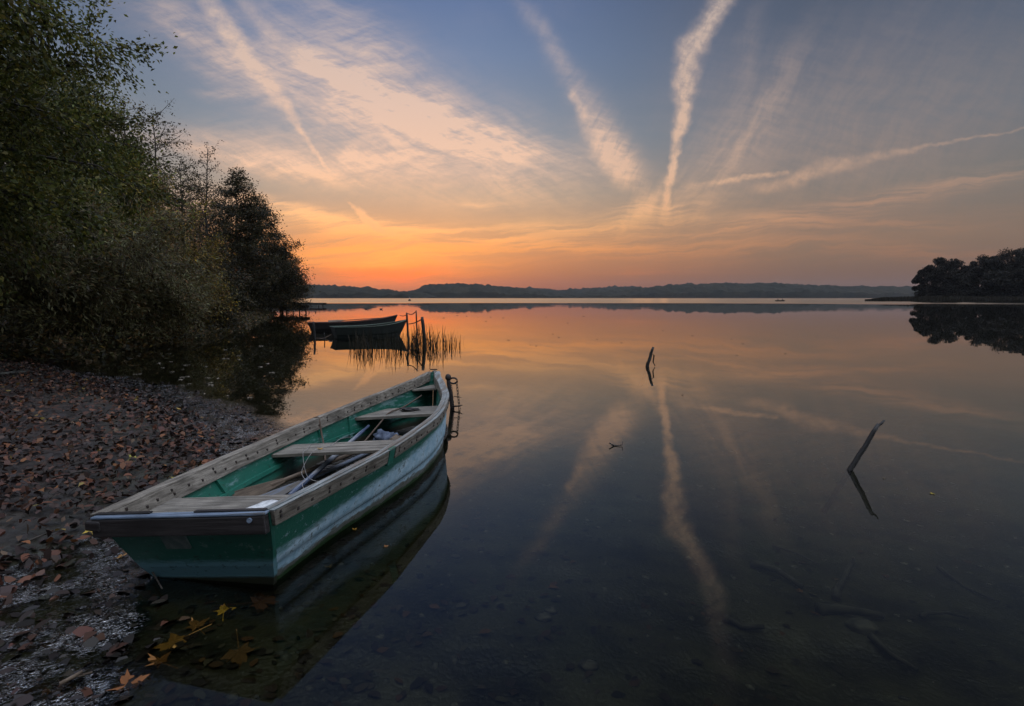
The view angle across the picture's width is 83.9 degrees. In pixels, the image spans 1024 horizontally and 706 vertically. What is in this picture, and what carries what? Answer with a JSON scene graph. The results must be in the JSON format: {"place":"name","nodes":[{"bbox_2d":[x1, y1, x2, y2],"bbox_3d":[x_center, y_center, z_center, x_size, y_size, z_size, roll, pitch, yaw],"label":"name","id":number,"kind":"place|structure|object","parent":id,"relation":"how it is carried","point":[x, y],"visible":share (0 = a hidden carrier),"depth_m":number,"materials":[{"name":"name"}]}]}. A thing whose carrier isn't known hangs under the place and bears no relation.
{"place":"outdoors","nodes":[
{"label":"outdoors","id":0,"kind":"place"},
{"bbox_2d":[0,313,253,569],"bbox_3d":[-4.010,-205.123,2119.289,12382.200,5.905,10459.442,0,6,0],"label":"ground","id":1,"kind":"structure","parent":0,"point":[8,538],"depth_m":5.53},
{"bbox_2d":[0,371,32,376],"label":"fallen twig","id":2,"kind":"object","parent":1,"relation":"on","point":[4,373],"visible":0.72,"depth_m":12.05,"materials":[{"name":"wood"}]},
{"bbox_2d":[0,36,152,201],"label":"shore tree","id":3,"kind":"object","parent":1,"relation":"on","point":[66,100],"visible":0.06,"depth_m":24.58,"materials":[{"name":"green plant"}]},
{"bbox_2d":[0,139,153,353],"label":"willow bush","id":4,"kind":"object","parent":1,"relation":"on","point":[30,327],"visible":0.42,"depth_m":15.88,"materials":[{"name":"green plant"}]},
{"bbox_2d":[0,125,165,317],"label":"bush","id":5,"kind":"object","parent":1,"relation":"on","point":[83,183],"visible":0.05,"depth_m":20.12,"materials":[{"name":"green plant"}]},
{"bbox_2d":[0,0,206,305],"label":"overhanging tree","id":6,"kind":"object","parent":1,"relation":"on","point":[14,197],"visible":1,"depth_m":11.96,"materials":[{"name":"green plant"}]},
{"bbox_2d":[0,350,220,607],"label":"leaf litter","id":7,"kind":"object","parent":1,"relation":"on","point":[81,482],"visible":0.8,"depth_m":6.04,"materials":[{"name":"brown plant"}]},
{"bbox_2d":[16,530,59,545],"bbox_3d":[-3.211,1.249,3.866,0.027,0.028,0.271,2,6,15],"label":"fallen twig","id":8,"kind":"object","parent":7,"relation":"on","point":[22,543],"visible":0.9,"depth_m":3.83,"materials":[{"name":"brown wood"}]},
{"bbox_2d":[51,471,95,477],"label":"fallen twig","id":9,"kind":"object","parent":7,"relation":"on","point":[69,473],"visible":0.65,"depth_m":5.13,"materials":[{"name":"brown wood"}]},
{"bbox_2d":[175,416,212,430],"bbox_3d":[-4.196,0.925,7.560,0.044,0.065,1.114,-1,6,-6],"label":"fallen twig","id":10,"kind":"object","parent":7,"relation":"on","point":[190,424],"visible":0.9,"depth_m":7.34,"materials":[{"name":"brown wood"}]},
{"bbox_2d":[0,185,224,352],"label":"willow bush","id":11,"kind":"object","parent":1,"relation":"on","point":[74,306],"visible":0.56,"depth_m":17.11,"materials":[{"name":"green plant"}]},
{"bbox_2d":[42,57,194,253],"bbox_3d":[-20.590,-7.969,28.701,7.653,12.714,8.169,0,6,0],"label":"shore tree","id":12,"kind":"object","parent":1,"relation":"on","point":[127,140],"visible":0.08,"depth_m":28.21,"materials":[{"name":"green plant"}]},
{"bbox_2d":[10,180,228,348],"bbox_3d":[-13.374,-2.743,19.495,6.578,5.247,6.077,-3,7,-32],"label":"willow bush","id":13,"kind":"object","parent":1,"relation":"on","point":[161,321],"visible":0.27,"depth_m":19.50,"materials":[{"name":"green plant"}]},
{"bbox_2d":[0,307,272,363],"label":"bank vegetation","id":14,"kind":"object","parent":1,"relation":"on","point":[71,353],"visible":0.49,"depth_m":16.00,"materials":[{"name":"green plant"}]},
{"bbox_2d":[0,360,273,705],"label":"wet leaf litter","id":15,"kind":"object","parent":1,"relation":"on","point":[86,632],"visible":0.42,"depth_m":3.22,"materials":[{"name":"brown plant"}]},
{"bbox_2d":[59,670,91,685],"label":"fallen twig","id":16,"kind":"object","parent":15,"relation":"on","point":[77,674],"visible":1,"depth_m":2.51,"materials":[{"name":"brown wood"}]},
{"bbox_2d":[90,91,190,227],"bbox_3d":[-20.152,-7.515,30.102,5.896,11.956,5.666,-2,6,-24],"label":"shore tree","id":17,"kind":"object","parent":1,"relation":"on","point":[159,147],"visible":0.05,"depth_m":30.39,"materials":[{"name":"green plant"}]},
{"bbox_2d":[146,653,155,665],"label":"sunken leaf","id":18,"kind":"object","parent":1,"relation":"on","point":[152,657],"visible":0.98,"depth_m":2.69,"materials":[{"name":"brown plant"}]},
{"bbox_2d":[83,156,221,288],"bbox_3d":[-16.814,-4.507,24.112,7.843,8.050,7.584,0,6,0],"label":"bush","id":19,"kind":"object","parent":1,"relation":"on","point":[146,214],"visible":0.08,"depth_m":24.71,"materials":[{"name":"green plant"}]},
{"bbox_2d":[85,238,234,343],"bbox_3d":[-13.647,-2.348,21.158,5.753,4.293,6.320,0,6,0],"label":"willow bush","id":20,"kind":"object","parent":1,"relation":"on","point":[182,319],"visible":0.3,"depth_m":21.21,"materials":[{"name":"green plant"}]},
{"bbox_2d":[122,100,223,263],"bbox_3d":[-20.760,-8.406,33.702,6.970,13.044,7.226,0,6,0],"label":"shore tree","id":21,"kind":"object","parent":1,"relation":"on","point":[189,188],"visible":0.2,"depth_m":33.53,"materials":[{"name":"green plant"}]},
{"bbox_2d":[158,154,237,268],"bbox_3d":[-21.893,-7.807,38.790,6.053,10.939,5.971,-3,6,-26],"label":"shore tree","id":22,"kind":"object","parent":1,"relation":"on","point":[184,172],"visible":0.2,"depth_m":38.33,"materials":[{"name":"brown plant"}]},
{"bbox_2d":[169,189,239,330],"bbox_3d":[-15.804,-4.137,27.600,6.921,6.729,6.724,3,6,25],"label":"bush","id":23,"kind":"object","parent":1,"relation":"on","point":[203,252],"visible":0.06,"depth_m":27.50,"materials":[{"name":"green plant"}]},
{"bbox_2d":[179,607,231,701],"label":"sunken leaf litter","id":24,"kind":"object","parent":1,"relation":"on","point":[184,617],"visible":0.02,"depth_m":3.03,"materials":[{"name":"brown plant"}]},
{"bbox_2d":[171,140,247,271],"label":"shore tree","id":25,"kind":"object","parent":1,"relation":"on","point":[229,224],"visible":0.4,"depth_m":42.30,"materials":[{"name":"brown plant"}]},
{"bbox_2d":[205,261,263,326],"bbox_3d":[-16.744,-3.277,31.879,5.406,3.985,7.061,0,6,0],"label":"bush","id":26,"kind":"object","parent":1,"relation":"on","point":[241,297],"visible":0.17,"depth_m":31.34,"materials":[{"name":"green plant"}]},
{"bbox_2d":[196,166,288,313],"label":"shore tree","id":27,"kind":"object","parent":1,"relation":"on","point":[244,246],"visible":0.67,"depth_m":48.50,"materials":[{"name":"green plant"}]},
{"bbox_2d":[231,193,315,314],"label":"shore tree","id":28,"kind":"object","parent":1,"relation":"on","point":[275,245],"visible":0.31,"depth_m":56.16,"materials":[{"name":"green plant"}]},
{"bbox_2d":[256,250,318,312],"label":"shore tree","id":29,"kind":"object","parent":1,"relation":"on","point":[296,305],"visible":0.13,"depth_m":61.71,"materials":[{"name":"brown plant"}]},
{"bbox_2d":[266,284,435,297],"bbox_3d":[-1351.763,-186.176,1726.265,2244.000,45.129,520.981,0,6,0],"label":"hills","id":30,"kind":"structure","parent":0,"point":[328,291],"depth_m":1515.69,"materials":[{"name":"plant"}]},
{"bbox_2d":[407,283,576,297],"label":"hills","id":31,"kind":"structure","parent":0,"point":[458,290],"depth_m":1775.50,"materials":[{"name":"plant"}]},
{"bbox_2d":[0,298,1023,705],"bbox_3d":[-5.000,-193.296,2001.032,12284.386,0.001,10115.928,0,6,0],"label":"water","id":32,"kind":"structure","parent":0,"point":[722,526],"depth_m":4.19,"materials":[{"name":"grey liquid"}]},
{"bbox_2d":[106,669,148,690],"bbox_3d":[-1.679,1.469,2.490,0.170,0.022,0.248,-6,16,-34],"label":"sunken leaf","id":33,"kind":"object","parent":32,"relation":"on","point":[125,678],"visible":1,"depth_m":2.54,"materials":[{"name":"orange plant"}]},
{"bbox_2d":[151,572,162,588],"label":"fallen twig","id":34,"kind":"object","parent":32,"relation":"on","point":[157,580],"visible":0.29,"depth_m":3.37,"materials":[{"name":"brown wood"}]},
{"bbox_2d":[85,369,449,584],"bbox_3d":[-1.453,0.855,5.593,1.491,0.870,4.974,-4,4,10],"label":"rowing boat","id":35,"kind":"object","parent":32,"relation":"on","point":[200,522],"visible":0.98,"depth_m":3.86,"materials":[{"name":"green paint"}]},
{"bbox_2d":[248,500,277,507],"bbox_3d":[-1.513,0.931,3.408,0.190,0.029,0.240,-4,4,17],"label":"paper sheet","id":36,"kind":"object","parent":35,"relation":"on","point":[262,504],"visible":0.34,"depth_m":3.47,"materials":[{"name":"white paper"}]},
{"bbox_2d":[232,454,354,495],"bbox_3d":[-1.856,1.076,5.234,0.040,0.130,2.579,-33,-7,20],"label":"oar","id":37,"kind":"object","parent":35,"relation":"on","point":[259,489],"visible":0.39,"depth_m":4.77,"materials":[{"name":"brown wood"}]},
{"bbox_2d":[261,453,370,494],"bbox_3d":[-1.761,1.115,5.237,0.151,0.042,2.433,17,10,17],"label":"oar","id":38,"kind":"object","parent":35,"relation":"on","point":[285,490],"visible":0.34,"depth_m":5.13,"materials":[{"name":"blue paint"}]},
{"bbox_2d":[313,416,325,460],"bbox_3d":[-1.964,0.872,5.868,0.068,0.368,0.517,-3,6,-31],"label":"rope","id":39,"kind":"object","parent":35,"relation":"hanging from","point":[321,435],"visible":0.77,"depth_m":5.96,"materials":[{"name":"white fabric"}]},
{"bbox_2d":[301,437,348,487],"bbox_3d":[-1.737,0.957,5.361,0.172,0.258,1.533,0,6,0],"label":"twine","id":40,"kind":"object","parent":35,"relation":"on","point":[313,451],"visible":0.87,"depth_m":5.05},
{"bbox_2d":[288,425,369,494],"bbox_3d":[-1.732,1.001,5.599,0.047,0.045,1.912,1,10,5],"label":"pole","id":41,"kind":"object","parent":35,"relation":"on","point":[313,474],"visible":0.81,"depth_m":5.22,"materials":[{"name":"blue paint"}]},
{"bbox_2d":[343,395,421,459],"bbox_3d":[-1.460,0.812,6.579,0.064,0.367,1.801,2,6,17],"label":"pole","id":42,"kind":"object","parent":35,"relation":"on","point":[375,428],"visible":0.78,"depth_m":6.62,"materials":[{"name":"brown wood"}]},
{"bbox_2d":[372,429,398,440],"bbox_3d":[-1.417,0.953,6.407,0.333,0.207,0.225,0,6,0],"label":"cloth bundle","id":43,"kind":"object","parent":35,"relation":"in","point":[380,434],"visible":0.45,"depth_m":6.34,"materials":[{"name":"white fabric"}]},
{"bbox_2d":[390,434,401,439],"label":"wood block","id":44,"kind":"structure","parent":35,"relation":"on","point":[395,436],"depth_m":6.22,"materials":[{"name":"brown wood"}]},
{"bbox_2d":[399,407,419,411],"bbox_3d":[-1.209,0.670,6.750,0.276,0.062,0.132,0,6,0],"label":"glove","id":45,"kind":"object","parent":35,"relation":"on","point":[404,409],"visible":0.96,"depth_m":6.73,"materials":[{"name":"fabric"}]},
{"bbox_2d":[258,305,309,312],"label":"jetty","id":46,"kind":"object","parent":32,"relation":"in","point":[297,307],"visible":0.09,"depth_m":64.85,"materials":[{"name":"brown wood"}]},
{"bbox_2d":[295,303,326,305],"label":"jetty","id":47,"kind":"object","parent":32,"relation":"in","point":[318,304],"visible":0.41,"depth_m":108.09,"materials":[{"name":"wood"}]},
{"bbox_2d":[312,321,315,337],"bbox_3d":[-8.285,-0.723,23.913,0.150,1.203,0.107,0,6,0],"label":"mooring post","id":48,"kind":"object","parent":32,"relation":"in","point":[314,333],"visible":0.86,"depth_m":23.86,"materials":[{"name":"brown wood"}]},
{"bbox_2d":[308,315,396,331],"bbox_3d":[-8.138,-1.500,29.293,4.470,0.903,1.324,-2,6,-18],"label":"moored boat","id":49,"kind":"object","parent":32,"relation":"on","point":[322,327],"visible":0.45,"depth_m":28.70,"materials":[{"name":"paint"}]},
{"bbox_2d":[328,317,385,321],"bbox_3d":[-7.875,-1.736,29.357,3.073,0.140,0.040,-5,-37,-21],"label":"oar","id":50,"kind":"object","parent":49,"relation":"on","point":[351,319],"visible":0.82,"depth_m":29.09,"materials":[{"name":"brown wood"}]},
{"bbox_2d":[329,319,405,337],"bbox_3d":[-6.157,-1.025,24.817,3.312,0.825,1.374,-3,6,-29],"label":"moored boat","id":51,"kind":"object","parent":32,"relation":"on","point":[347,331],"visible":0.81,"depth_m":24.36,"materials":[{"name":"green paint"}]},
{"bbox_2d":[346,326,436,352],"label":"reeds","id":52,"kind":"object","parent":32,"relation":"in","point":[370,346],"visible":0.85,"depth_m":18.54,"materials":[{"name":"brown plant"}]},
{"bbox_2d":[406,313,408,337],"bbox_3d":[-4.238,-0.848,23.171,0.132,1.594,0.096,0,6,0],"label":"mooring post","id":53,"kind":"object","parent":32,"relation":"in","point":[407,325],"visible":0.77,"depth_m":23.10,"materials":[{"name":"brown wood"}]},
{"bbox_2d":[421,317,425,340],"bbox_3d":[-3.240,-0.589,21.045,0.243,1.501,0.145,0,6,0],"label":"mooring post","id":54,"kind":"object","parent":32,"relation":"in","point":[422,325],"visible":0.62,"depth_m":20.96,"materials":[{"name":"brown wood"}]},
{"bbox_2d":[408,322,463,349],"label":"reeds","id":55,"kind":"object","parent":32,"relation":"in","point":[424,339],"visible":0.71,"depth_m":19.56,"materials":[{"name":"brown plant"}]},
{"bbox_2d":[445,374,457,407],"bbox_3d":[-0.932,0.835,8.833,0.199,1.026,0.092,0,6,0],"label":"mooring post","id":56,"kind":"object","parent":32,"relation":"in","point":[448,377],"visible":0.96,"depth_m":8.78,"materials":[{"name":"wood"}]},
{"bbox_2d":[456,383,459,408],"bbox_3d":[-0.825,0.700,8.769,0.040,0.526,0.134,-3,7,-32],"label":"chain","id":57,"kind":"object","parent":56,"relation":"hanging from","point":[457,394],"visible":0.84,"depth_m":8.77,"materials":[{"name":"metal"}]},
{"bbox_2d":[646,347,654,366],"bbox_3d":[3.361,0.335,14.102,0.382,0.986,0.096,0,6,0],"label":"stake","id":58,"kind":"object","parent":32,"relation":"in","point":[649,358],"visible":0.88,"depth_m":14.06,"materials":[{"name":"brown wood"}]},
{"bbox_2d":[847,420,884,470],"bbox_3d":[3.374,1.130,5.636,0.580,0.957,0.052,0,6,0],"label":"stake","id":59,"kind":"object","parent":32,"relation":"in","point":[856,459],"visible":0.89,"depth_m":5.60,"materials":[{"name":"brown wood"}]},
{"bbox_2d":[4,0,1023,290],"label":"sky","id":60,"kind":"structure","parent":0,"point":[407,145],"materials":[{"name":"blue"}]},
{"bbox_2d":[520,285,645,293],"bbox_3d":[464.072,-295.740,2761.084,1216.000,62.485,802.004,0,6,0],"label":"hills","id":61,"kind":"structure","parent":0,"point":[593,289],"depth_m":2494.05,"materials":[{"name":"plant"}]},
{"bbox_2d":[561,282,918,297],"bbox_3d":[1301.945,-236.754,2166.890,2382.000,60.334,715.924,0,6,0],"label":"hills","id":62,"kind":"structure","parent":0,"point":[742,290],"depth_m":1866.85,"materials":[{"name":"plant"}]},
{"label":"headland","id":63,"kind":"structure","parent":0,"visible":0},
{"bbox_2d":[911,265,942,297],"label":"headland tree","id":64,"kind":"object","parent":63,"relation":"on","point":[925,275],"visible":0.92,"depth_m":278.00,"materials":[{"name":"green plant"}]},
{"bbox_2d":[865,296,1023,300],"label":"shoreline","id":65,"kind":"structure","parent":63,"relation":"on","point":[962,298],"depth_m":254.51,"materials":[{"name":"grey"}]},
{"bbox_2d":[928,257,969,295],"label":"headland tree","id":66,"kind":"object","parent":63,"relation":"on","point":[952,266],"visible":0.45,"depth_m":276.88,"materials":[{"name":"green plant"}]},
{"bbox_2d":[960,264,982,296],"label":"headland tree","id":67,"kind":"object","parent":63,"relation":"on","point":[965,269],"visible":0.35,"depth_m":286.96,"materials":[{"name":"green plant"}]},
{"bbox_2d":[965,254,1015,296],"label":"headland tree","id":68,"kind":"object","parent":63,"relation":"on","point":[992,263],"visible":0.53,"depth_m":281.69,"materials":[{"name":"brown plant"}]},
{"bbox_2d":[978,247,1023,279],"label":"headland tree","id":69,"kind":"object","parent":63,"relation":"on","point":[1018,259],"visible":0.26,"depth_m":278.96,"materials":[{"name":"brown plant"}]},
{"bbox_2d":[1005,248,1023,296],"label":"headland tree","id":70,"kind":"object","parent":63,"relation":"on","point":[1020,252],"visible":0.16,"depth_m":279.40,"materials":[{"name":"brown plant"}]}
]}

